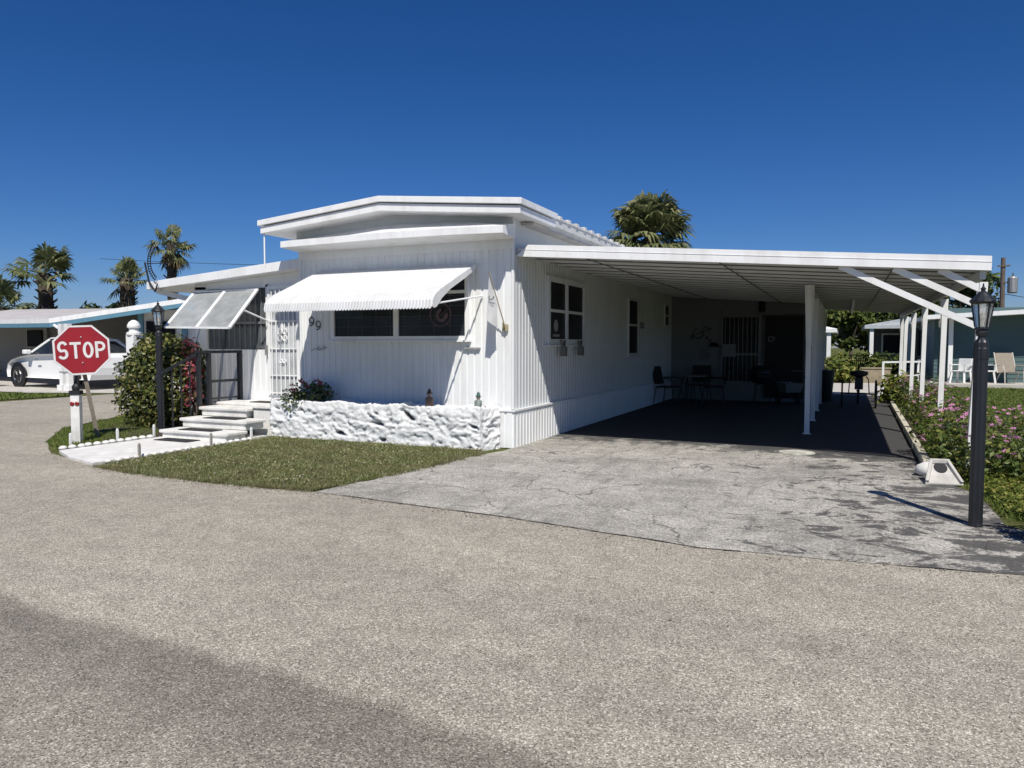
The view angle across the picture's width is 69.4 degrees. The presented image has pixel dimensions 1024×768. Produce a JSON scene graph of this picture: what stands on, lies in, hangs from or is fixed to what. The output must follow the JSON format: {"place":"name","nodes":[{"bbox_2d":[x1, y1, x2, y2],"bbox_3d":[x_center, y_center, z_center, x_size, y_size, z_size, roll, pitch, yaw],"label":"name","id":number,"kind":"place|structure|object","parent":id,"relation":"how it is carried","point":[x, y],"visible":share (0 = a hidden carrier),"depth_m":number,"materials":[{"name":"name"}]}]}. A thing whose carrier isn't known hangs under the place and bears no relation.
{"place":"outdoors","nodes":[
{"label":"outdoors","id":0,"kind":"place"},
{"bbox_2d":[0,391,68,399],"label":"lawn grass","id":1,"kind":"structure","parent":0,"point":[27,395],"depth_m":21.27,"materials":[{"name":"green plant"}]},
{"bbox_2d":[0,377,179,392],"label":"neighbour driveway","id":2,"kind":"structure","parent":0,"point":[40,385],"depth_m":26.05,"materials":[{"name":"concrete"}]},
{"bbox_2d":[7,337,125,386],"bbox_3d":[-15.176,-0.751,25.855,5.094,1.788,2.392,2,4,29],"label":"parked car","id":3,"kind":"object","parent":2,"relation":"on","point":[38,362],"visible":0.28,"depth_m":25.35,"materials":[{"name":"paint"}]},
{"bbox_2d":[0,299,195,390],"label":"neighbour house","id":4,"kind":"structure","parent":2,"relation":"on","point":[25,329],"depth_m":29.23,"materials":[{"name":"white paint"}]},
{"bbox_2d":[26,328,49,347],"bbox_3d":[-21.117,-2.032,32.954,1.209,0.900,0.294,1,3,17],"label":"window","id":5,"kind":"structure","parent":4,"relation":"in","point":[35,337],"depth_m":32.81,"materials":[{"name":"black glass"}]},
{"bbox_2d":[146,321,175,343],"bbox_3d":[-12.395,-1.814,26.150,0.989,0.800,0.140,0,3,0],"label":"window","id":6,"kind":"structure","parent":4,"relation":"in","point":[150,326],"depth_m":26.07,"materials":[{"name":"black glass"}]},
{"bbox_2d":[45,409,191,448],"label":"garden ground","id":7,"kind":"structure","parent":0,"point":[90,432],"depth_m":12.30,"materials":[{"name":"green plant"}]},
{"bbox_2d":[68,384,82,442],"bbox_3d":[-6.574,0.448,11.172,0.150,0.900,0.154,-1,3,-11],"label":"marker post","id":8,"kind":"object","parent":7,"relation":"on","point":[75,393],"visible":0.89,"depth_m":11.12,"materials":[{"name":"white paint"}]},
{"bbox_2d":[52,325,110,436],"bbox_3d":[-6.761,-0.027,11.659,0.789,1.804,0.176,-2,4,-31],"label":"stop sign","id":9,"kind":"object","parent":7,"relation":"on","point":[84,350],"visible":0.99,"depth_m":11.59,"materials":[{"name":"metal"}]},
{"bbox_2d":[98,421,211,441],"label":"garden soil","id":10,"kind":"structure","parent":0,"point":[158,432],"depth_m":12.70,"materials":[{"name":"brown soil"}]},
{"bbox_2d":[151,301,164,429],"bbox_3d":[-6.048,-0.306,12.697,0.230,2.240,0.230,1,3,24],"label":"lamp post","id":11,"kind":"object","parent":10,"relation":"on","point":[158,310],"visible":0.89,"depth_m":12.65,"materials":[{"name":"black metal"}]},
{"bbox_2d":[111,329,206,427],"bbox_3d":[-6.429,-0.085,13.551,1.807,1.845,1.474,1,3,24],"label":"hedge bush","id":12,"kind":"object","parent":10,"relation":"on","point":[140,367],"visible":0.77,"depth_m":13.21,"materials":[{"name":"green plant"}]},
{"bbox_2d":[180,335,205,415],"bbox_3d":[-5.689,-0.045,13.147,0.442,1.675,0.499,-1,3,-16],"label":"croton plant","id":13,"kind":"object","parent":10,"relation":"on","point":[193,387],"visible":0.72,"depth_m":13.14,"materials":[{"name":"red plant"}]},
{"bbox_2d":[59,434,266,465],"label":"path","id":14,"kind":"structure","parent":0,"point":[97,454],"depth_m":10.33,"materials":[{"name":"white paint"}]},
{"bbox_2d":[88,434,485,491],"bbox_3d":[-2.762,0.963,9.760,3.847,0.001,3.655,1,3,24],"label":"lawn","id":15,"kind":"structure","parent":0,"point":[371,478],"depth_m":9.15,"materials":[{"name":"green plant"}]},
{"bbox_2d":[269,397,500,450],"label":"planter wall","id":16,"kind":"structure","parent":15,"relation":"on","point":[472,426],"depth_m":11.00,"materials":[{"name":"stone"}]},
{"bbox_2d":[280,378,336,410],"bbox_3d":[-3.275,0.166,11.797,1.032,0.536,0.536,1,3,12],"label":"rose bush","id":17,"kind":"object","parent":16,"relation":"on","point":[312,387],"visible":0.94,"depth_m":11.70,"materials":[{"name":"green plant"}]},
{"bbox_2d":[425,388,432,406],"bbox_3d":[-1.206,0.211,10.830,0.110,0.290,0.119,-2,4,-30],"label":"garden figurine","id":18,"kind":"object","parent":16,"relation":"on","point":[429,400],"visible":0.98,"depth_m":10.80,"materials":[{"name":"brown ceramic"}]},
{"bbox_2d":[0,390,1023,767],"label":"road","id":19,"kind":"structure","parent":0,"point":[648,654],"depth_m":3.74,"materials":[{"name":"grey asphalt"}]},
{"bbox_2d":[126,320,141,404],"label":"garden pillar","id":20,"kind":"structure","parent":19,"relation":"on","point":[133,333],"depth_m":17.92,"materials":[{"name":"white paint"}]},
{"bbox_2d":[8,447,1022,761],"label":"loose grit","id":21,"kind":"object","parent":19,"relation":"on","point":[466,515],"visible":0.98,"depth_m":6.17,"materials":[{"name":"grey gravel"}]},
{"bbox_2d":[343,495,990,572],"bbox_3d":[1.070,1.182,5.771,6.287,0.001,0.347,2,3,26],"label":"road seam","id":22,"kind":"object","parent":19,"relation":"on","point":[646,538],"visible":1,"depth_m":5.80,"materials":[{"name":"black asphalt"}]},
{"bbox_2d":[0,348,1023,529],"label":"ground","id":23,"kind":"structure","parent":0,"point":[1011,522],"depth_m":10.52,"materials":[{"name":"green plant"}]},
{"bbox_2d":[0,274,38,310],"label":"fan palm","id":24,"kind":"object","parent":23,"relation":"on","point":[8,292],"visible":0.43,"depth_m":41.63,"materials":[{"name":"green plant"}]},
{"bbox_2d":[1,241,79,308],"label":"fan palm","id":25,"kind":"object","parent":23,"relation":"on","point":[44,281],"visible":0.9,"depth_m":44.56,"materials":[{"name":"green plant"}]},
{"bbox_2d":[79,300,119,308],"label":"garden tree","id":26,"kind":"object","parent":23,"relation":"on","point":[112,305],"visible":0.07,"depth_m":48.94,"materials":[{"name":"green plant"}]},
{"bbox_2d":[98,256,147,307],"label":"fan palm","id":27,"kind":"object","parent":23,"relation":"on","point":[127,283],"visible":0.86,"depth_m":47.79,"materials":[{"name":"green plant"}]},
{"bbox_2d":[143,224,199,309],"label":"fan palm","id":28,"kind":"object","parent":23,"relation":"on","point":[174,257],"visible":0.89,"depth_m":54.84,"materials":[{"name":"green plant"}]},
{"bbox_2d":[159,399,271,440],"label":"porch steps","id":29,"kind":"structure","parent":23,"relation":"on","point":[256,416],"depth_m":11.95,"materials":[{"name":"white paint"}]},
{"bbox_2d":[154,437,199,442],"bbox_3d":[-5.114,0.855,11.296,0.700,0.012,0.260,1,3,24],"label":"door mat","id":30,"kind":"object","parent":29,"relation":"on","point":[177,440],"depth_m":11.27,"materials":[{"name":"black rubber"}]},
{"bbox_2d":[154,350,242,428],"bbox_3d":[-5.260,0.088,12.519,0.070,1.308,1.836,1,3,24],"label":"porch railing","id":31,"kind":"object","parent":29,"relation":"on","point":[209,380],"visible":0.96,"depth_m":12.47,"materials":[{"name":"metal"}]},
{"bbox_2d":[178,428,221,431],"bbox_3d":[-4.891,0.717,11.616,0.700,0.012,0.240,1,3,24],"label":"door mat","id":32,"kind":"object","parent":29,"relation":"on","point":[201,429],"depth_m":11.59,"materials":[{"name":"black rubber"}]},
{"bbox_2d":[203,416,245,419],"bbox_3d":[-4.636,0.550,11.932,0.700,0.012,0.240,1,3,24],"label":"door mat","id":33,"kind":"object","parent":29,"relation":"on","point":[226,418],"depth_m":11.88,"materials":[{"name":"black rubber"}]},
{"bbox_2d":[146,196,811,447],"bbox_3d":[1.269,-1.322,18.293,11.280,3.665,17.707,1,3,24],"label":"mobile home","id":34,"kind":"object","parent":23,"relation":"on","point":[381,299],"visible":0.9,"depth_m":11.79,"materials":[{"name":"white metal"}]},
{"bbox_2d":[144,242,170,291],"bbox_3d":[-6.566,-2.164,13.708,0.695,0.921,0.036,1,3,24],"label":"antenna","id":35,"kind":"object","parent":34,"relation":"attached to","point":[148,279],"visible":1,"depth_m":13.77,"materials":[{"name":"black metal"}]},
{"bbox_2d":[208,288,265,349],"bbox_3d":[-4.973,-1.178,13.456,1.420,1.100,0.030,1,3,24],"label":"louvre window","id":36,"kind":"structure","parent":34,"relation":"in","point":[263,289],"depth_m":13.36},
{"bbox_2d":[265,285,300,394],"bbox_3d":[-4.004,-0.759,12.938,0.730,1.920,0.140,1,3,24],"label":"trellis","id":37,"kind":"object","parent":34,"relation":"in","point":[283,347],"depth_m":12.94,"materials":[{"name":"white metal"}]},
{"bbox_2d":[328,274,471,341],"bbox_3d":[-1.769,-1.168,11.337,2.540,1.051,0.085,1,3,24],"label":"window","id":38,"kind":"structure","parent":34,"relation":"in","point":[390,325],"depth_m":11.29,"materials":[{"name":"black glass"}]},
{"bbox_2d":[486,272,507,330],"bbox_3d":[-0.201,-1.162,10.452,0.114,0.813,0.411,3,4,41],"label":"wall flag","id":39,"kind":"object","parent":34,"relation":"attached to","point":[491,318],"depth_m":10.39,"materials":[{"name":"white fabric"}]},
{"bbox_2d":[545,275,587,346],"bbox_3d":[0.954,-1.204,12.560,0.085,1.131,1.900,1,3,24],"label":"window","id":40,"kind":"structure","parent":34,"relation":"in","point":[565,298],"depth_m":12.49,"materials":[{"name":"paint"}]},
{"bbox_2d":[626,297,640,356],"bbox_3d":[2.721,-1.257,16.494,0.085,1.291,0.960,1,3,24],"label":"window","id":41,"kind":"structure","parent":34,"relation":"in","point":[633,305],"depth_m":16.51,"materials":[{"name":"paint"}]},
{"bbox_2d":[663,304,671,327],"bbox_3d":[4.115,-1.793,19.571,0.085,0.611,0.640,1,3,24],"label":"window","id":42,"kind":"structure","parent":34,"relation":"in","point":[666,324],"depth_m":19.58,"materials":[{"name":"paint"}]},
{"bbox_2d":[720,315,761,394],"bbox_3d":[6.018,-0.763,19.489,1.030,2.100,0.089,1,3,24],"label":"rear door","id":43,"kind":"structure","parent":34,"relation":"in","point":[741,335],"depth_m":19.50,"materials":[{"name":"paint"}]},
{"bbox_2d":[763,314,804,398],"bbox_3d":[6.995,-0.705,19.055,0.990,2.150,0.083,1,3,24],"label":"storage door","id":44,"kind":"structure","parent":34,"relation":"in","point":[784,335],"depth_m":19.05,"materials":[{"name":"metal"}]},
{"bbox_2d":[604,189,696,248],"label":"fan palm","id":45,"kind":"object","parent":23,"relation":"on","point":[648,216],"visible":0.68,"depth_m":40.95,"materials":[{"name":"green plant"}]},
{"bbox_2d":[825,327,837,366],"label":"flat shed","id":46,"kind":"structure","parent":23,"relation":"on","point":[830,331],"depth_m":30.86,"materials":[{"name":"white metal"}]},
{"bbox_2d":[824,350,862,382],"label":"shrub","id":47,"kind":"object","parent":23,"relation":"on","point":[842,372],"visible":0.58,"depth_m":28.12,"materials":[{"name":"green plant"}]},
{"bbox_2d":[831,334,867,364],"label":"garden tree","id":48,"kind":"object","parent":23,"relation":"on","point":[834,340],"visible":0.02,"depth_m":50.23,"materials":[{"name":"green plant"}]},
{"bbox_2d":[826,309,877,365],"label":"garden tree","id":49,"kind":"object","parent":23,"relation":"on","point":[853,323],"visible":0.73,"depth_m":41.40,"materials":[{"name":"green plant"}]},
{"bbox_2d":[839,351,892,373],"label":"shrub","id":50,"kind":"object","parent":23,"relation":"on","point":[877,361],"visible":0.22,"depth_m":29.49,"materials":[{"name":"green plant"}]},
{"bbox_2d":[850,367,891,382],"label":"garden wall","id":51,"kind":"structure","parent":23,"relation":"on","point":[874,374],"depth_m":28.40,"materials":[{"name":"beige concrete"}]},
{"bbox_2d":[838,312,908,350],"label":"garden tree","id":52,"kind":"object","parent":23,"relation":"on","point":[880,317],"visible":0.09,"depth_m":45.56,"materials":[{"name":"green plant"}]},
{"bbox_2d":[862,317,919,373],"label":"porch house","id":53,"kind":"structure","parent":23,"relation":"on","point":[883,336],"depth_m":35.01,"materials":[{"name":"white paint"}]},
{"bbox_2d":[881,333,899,354],"bbox_3d":[18.027,-1.898,35.109,0.900,1.000,0.060,1,3,24],"label":"window","id":54,"kind":"structure","parent":53,"relation":"in","point":[890,342],"depth_m":35.10,"materials":[{"name":"black glass"}]},
{"bbox_2d":[874,351,909,378],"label":"shrub","id":55,"kind":"object","parent":23,"relation":"on","point":[895,358],"visible":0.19,"depth_m":30.48,"materials":[{"name":"green plant"}]},
{"bbox_2d":[882,297,957,319],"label":"garden tree","id":56,"kind":"object","parent":23,"relation":"on","point":[919,312],"visible":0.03,"depth_m":46.42,"materials":[{"name":"green plant"}]},
{"bbox_2d":[896,405,1023,482],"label":"flower bed","id":57,"kind":"object","parent":23,"relation":"on","point":[915,432],"visible":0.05,"depth_m":12.58,"materials":[{"name":"soil"}]},
{"bbox_2d":[888,375,930,406],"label":"vinca plant","id":58,"kind":"object","parent":57,"relation":"on","point":[903,387],"visible":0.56,"depth_m":17.25,"materials":[{"name":"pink plant"}]},
{"bbox_2d":[900,394,933,417],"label":"vinca plant","id":59,"kind":"object","parent":57,"relation":"on","point":[914,411],"visible":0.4,"depth_m":14.28,"materials":[{"name":"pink plant"}]},
{"bbox_2d":[898,385,937,413],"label":"vinca plant","id":60,"kind":"object","parent":57,"relation":"on","point":[908,400],"visible":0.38,"depth_m":15.65,"materials":[{"name":"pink plant"}]},
{"bbox_2d":[909,389,960,419],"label":"vinca plant","id":61,"kind":"object","parent":57,"relation":"on","point":[933,399],"visible":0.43,"depth_m":13.06,"materials":[{"name":"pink plant"}]},
{"bbox_2d":[915,400,960,424],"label":"vinca plant","id":62,"kind":"object","parent":57,"relation":"on","point":[935,410],"visible":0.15,"depth_m":12.24,"materials":[{"name":"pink plant"}]},
{"bbox_2d":[912,379,965,409],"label":"vinca plant","id":63,"kind":"object","parent":57,"relation":"on","point":[933,387],"visible":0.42,"depth_m":14.71,"materials":[{"name":"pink plant"}]},
{"bbox_2d":[911,400,967,431],"bbox_3d":[6.620,0.563,11.419,0.848,0.632,0.790,0,3,5],"label":"vinca plant","id":64,"kind":"object","parent":57,"relation":"on","point":[933,409],"visible":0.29,"depth_m":11.41,"materials":[{"name":"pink plant"}]},
{"bbox_2d":[916,407,965,442],"bbox_3d":[6.254,0.624,10.731,0.728,0.583,0.781,-3,4,-39],"label":"vinca plant","id":65,"kind":"object","parent":57,"relation":"on","point":[930,430],"visible":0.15,"depth_m":10.72,"materials":[{"name":"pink plant"}]},
{"bbox_2d":[919,426,965,461],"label":"vinca plant","id":66,"kind":"object","parent":57,"relation":"on","point":[931,443],"visible":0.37,"depth_m":9.30,"materials":[{"name":"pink plant"}]},
{"bbox_2d":[924,393,969,416],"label":"vinca plant","id":67,"kind":"object","parent":57,"relation":"on","point":[961,401],"visible":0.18,"depth_m":13.37,"materials":[{"name":"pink plant"}]},
{"bbox_2d":[907,403,987,454],"bbox_3d":[5.753,0.604,9.772,0.927,0.728,0.852,2,4,37],"label":"vinca plant","id":68,"kind":"object","parent":57,"relation":"on","point":[921,431],"visible":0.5,"depth_m":9.79,"materials":[{"name":"green plant"}]},
{"bbox_2d":[921,416,1001,470],"bbox_3d":[5.309,0.693,8.766,0.825,0.660,0.885,1,3,13],"label":"vinca plant","id":69,"kind":"object","parent":57,"relation":"on","point":[949,429],"visible":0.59,"depth_m":8.77,"materials":[{"name":"green plant"}]},
{"bbox_2d":[947,424,1023,482],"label":"vinca plant","id":70,"kind":"object","parent":57,"relation":"on","point":[992,458],"visible":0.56,"depth_m":7.92,"materials":[{"name":"green plant"}]},
{"bbox_2d":[957,406,1013,434],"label":"vinca plant","id":71,"kind":"object","parent":57,"relation":"on","point":[993,417],"visible":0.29,"depth_m":10.24,"materials":[{"name":"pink plant"}]},
{"bbox_2d":[967,427,1023,470],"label":"vinca plant","id":72,"kind":"object","parent":57,"relation":"on","point":[1000,434],"visible":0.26,"depth_m":8.18,"materials":[{"name":"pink plant"}]},
{"bbox_2d":[986,405,1023,438],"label":"vinca plant","id":73,"kind":"object","parent":57,"relation":"on","point":[1012,416],"visible":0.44,"depth_m":10.94,"materials":[{"name":"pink plant"}]},
{"bbox_2d":[988,424,1023,460],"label":"vinca plant","id":74,"kind":"object","parent":57,"relation":"on","point":[1019,430],"visible":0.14,"depth_m":8.98,"materials":[{"name":"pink plant"}]},
{"bbox_2d":[994,440,1023,482],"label":"vinca plant","id":75,"kind":"object","parent":57,"relation":"on","point":[1017,465],"visible":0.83,"depth_m":7.78,"materials":[{"name":"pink plant"}]},
{"bbox_2d":[909,307,1023,382],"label":"green house","id":76,"kind":"structure","parent":23,"relation":"on","point":[1005,332],"depth_m":26.76,"materials":[{"name":"teal paint"}]},
{"bbox_2d":[939,268,999,307],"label":"tall tree","id":77,"kind":"object","parent":23,"relation":"on","point":[991,278],"visible":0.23,"depth_m":48.51,"materials":[{"name":"green plant"}]},
{"bbox_2d":[997,257,1017,307],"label":"utility pole","id":78,"kind":"object","parent":23,"relation":"on","point":[1012,283],"visible":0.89,"depth_m":44.58,"materials":[{"name":"brown wood"}]},
{"bbox_2d":[0,0,1023,347],"label":"sky","id":79,"kind":"structure","parent":0,"point":[856,126],"materials":[{"name":"blue"}]},
{"bbox_2d":[317,395,1023,574],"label":"driveway","id":80,"kind":"structure","parent":0,"point":[738,446],"depth_m":7.73,"materials":[{"name":"grey concrete"}]},
{"bbox_2d":[653,366,683,404],"bbox_3d":[3.858,0.033,18.425,0.654,0.933,0.568,3,4,39],"label":"patio chair","id":81,"kind":"object","parent":80,"relation":"on","point":[658,377],"visible":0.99,"depth_m":18.46,"materials":[{"name":"metal"}]},
{"bbox_2d":[672,374,708,404],"bbox_3d":[4.430,0.143,18.381,0.880,0.728,0.880,1,3,24],"label":"patio table","id":82,"kind":"object","parent":80,"relation":"on","point":[687,375],"visible":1,"depth_m":18.32,"materials":[{"name":"grey paint"}]},
{"bbox_2d":[686,365,711,402],"bbox_3d":[4.871,-0.010,19.209,0.568,0.933,0.654,1,3,24],"label":"patio chair","id":83,"kind":"object","parent":80,"relation":"on","point":[701,370],"visible":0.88,"depth_m":19.39,"materials":[{"name":"grey paint"}]},
{"bbox_2d":[702,367,729,404],"bbox_3d":[5.037,0.038,18.330,0.654,0.933,0.568,1,3,14],"label":"patio chair","id":84,"kind":"object","parent":80,"relation":"on","point":[725,378],"visible":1,"depth_m":18.14,"materials":[{"name":"grey paint"}]},
{"bbox_2d":[517,245,991,470],"bbox_3d":[5.468,-0.798,15.637,5.811,2.908,13.555,1,3,24],"label":"carport","id":85,"kind":"object","parent":80,"relation":"on","point":[818,284],"visible":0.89,"depth_m":11.30,"materials":[{"name":"paint"}]},
{"bbox_2d":[748,365,770,403],"bbox_3d":[6.261,-0.012,18.701,0.571,1.002,0.551,1,3,24],"label":"kettle grill","id":86,"kind":"object","parent":80,"relation":"on","point":[757,374],"visible":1,"depth_m":18.52,"materials":[{"name":"black metal"}]},
{"bbox_2d":[775,370,804,404],"bbox_3d":[6.837,0.085,18.088,0.532,0.870,0.985,0,3,1],"label":"garden cart","id":87,"kind":"object","parent":80,"relation":"on","point":[791,387],"visible":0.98,"depth_m":17.98,"materials":[{"name":"plastic"}]},
{"bbox_2d":[779,450,814,454],"bbox_3d":[3.928,0.940,10.196,0.470,0.014,0.470,1,3,24],"label":"utility cover","id":88,"kind":"object","parent":80,"relation":"on","point":[797,452],"visible":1,"depth_m":10.12,"materials":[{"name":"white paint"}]},
{"bbox_2d":[821,370,835,400],"bbox_3d":[8.307,0.036,19.540,0.420,0.810,0.420,1,3,24],"label":"trash bin","id":89,"kind":"object","parent":80,"relation":"on","point":[827,382],"visible":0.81,"depth_m":19.41,"materials":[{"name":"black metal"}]},
{"bbox_2d":[840,355,877,407],"bbox_3d":[8.398,-0.086,17.927,0.800,1.226,1.809,1,3,24],"label":"tricycle","id":90,"kind":"object","parent":80,"relation":"on","point":[858,375],"visible":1,"depth_m":17.49,"materials":[{"name":"metal"}]},
{"bbox_2d":[890,401,900,417],"bbox_3d":[8.519,0.558,16.453,0.090,0.110,3.500,1,3,25],"label":"edging timber","id":91,"kind":"object","parent":80,"relation":"on","point":[895,409],"visible":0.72,"depth_m":16.20,"materials":[{"name":"paint"}]},
{"bbox_2d":[897,414,908,430],"bbox_3d":[7.247,0.705,13.729,0.090,0.110,2.320,1,3,25],"label":"edging timber","id":92,"kind":"object","parent":80,"relation":"on","point":[902,421],"visible":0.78,"depth_m":13.54,"materials":[{"name":"paint"}]},
{"bbox_2d":[904,426,918,447],"bbox_3d":[6.254,0.820,11.602,0.090,0.110,2.220,1,3,25],"label":"edging timber","id":93,"kind":"object","parent":80,"relation":"on","point":[909,438],"visible":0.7,"depth_m":11.41,"materials":[{"name":"paint"}]},
{"bbox_2d":[913,442,928,462],"bbox_3d":[5.366,0.923,9.701,0.090,0.110,1.820,1,3,25],"label":"edging timber","id":94,"kind":"object","parent":80,"relation":"on","point":[922,456],"visible":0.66,"depth_m":9.58,"materials":[{"name":"paint"}]},
{"bbox_2d":[914,462,928,476],"bbox_3d":[4.725,0.967,8.411,0.279,0.160,0.276,1,3,24],"label":"white rock","id":95,"kind":"object","parent":80,"relation":"on","point":[921,469],"visible":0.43,"depth_m":8.36,"materials":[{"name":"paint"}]},
{"bbox_2d":[925,458,963,485],"bbox_3d":[4.630,0.946,7.973,0.365,0.250,0.254,1,3,16],"label":"splash block","id":96,"kind":"object","parent":80,"relation":"on","point":[942,472],"depth_m":7.95,"materials":[{"name":"concrete"}]},
{"bbox_2d":[968,283,996,527],"bbox_3d":[3.811,0.179,6.035,0.194,1.990,0.194,1,3,24],"label":"lamp post","id":97,"kind":"object","parent":80,"relation":"on","point":[983,301],"visible":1,"depth_m":6.00,"materials":[{"name":"black metal"}]},
{"bbox_2d":[832,382,880,395],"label":"patio","id":98,"kind":"structure","parent":0,"point":[837,388],"depth_m":24.65,"materials":[{"name":"concrete"}]},
{"bbox_2d":[889,386,1023,522],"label":"lawn","id":99,"kind":"structure","parent":0,"point":[1001,431],"depth_m":16.86,"materials":[{"name":"plant"}]},
{"bbox_2d":[873,366,919,403],"bbox_3d":[9.747,0.084,18.690,1.144,1.141,0.968,1,3,24],"label":"shrub","id":100,"kind":"object","parent":99,"relation":"on","point":[885,396],"visible":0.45,"depth_m":18.63,"materials":[{"name":"green plant"}]},
{"bbox_2d":[881,360,920,392],"bbox_3d":[12.366,-0.229,22.904,3.198,0.985,0.668,-3,4,-44],"label":"white railing","id":101,"kind":"object","parent":99,"relation":"on","point":[917,362],"visible":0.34,"depth_m":22.23,"materials":[{"name":"metal"}]},
{"bbox_2d":[896,372,949,402],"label":"shrub","id":102,"kind":"object","parent":99,"relation":"on","point":[927,384],"visible":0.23,"depth_m":17.66,"materials":[{"name":"green plant"}]},
{"bbox_2d":[951,458,1023,513],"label":"ground cover","id":103,"kind":"object","parent":99,"relation":"on","point":[1010,482],"visible":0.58,"depth_m":7.34,"materials":[{"name":"green plant"}]},
{"bbox_2d":[919,381,1023,388],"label":"patio","id":104,"kind":"structure","parent":0,"point":[997,384],"depth_m":25.24,"materials":[{"name":"concrete"}]},
{"bbox_2d":[948,358,972,382],"bbox_3d":[15.853,-0.466,26.120,0.591,0.859,0.584,-2,4,-31],"label":"plastic chair","id":105,"kind":"object","parent":104,"relation":"on","point":[964,365],"visible":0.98,"depth_m":26.18,"materials":[{"name":"white paint"}]},
{"bbox_2d":[993,352,1023,383],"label":"lounge chair","id":106,"kind":"object","parent":104,"relation":"on","point":[1004,362],"visible":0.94,"depth_m":26.04,"materials":[{"name":"beige fabric"}]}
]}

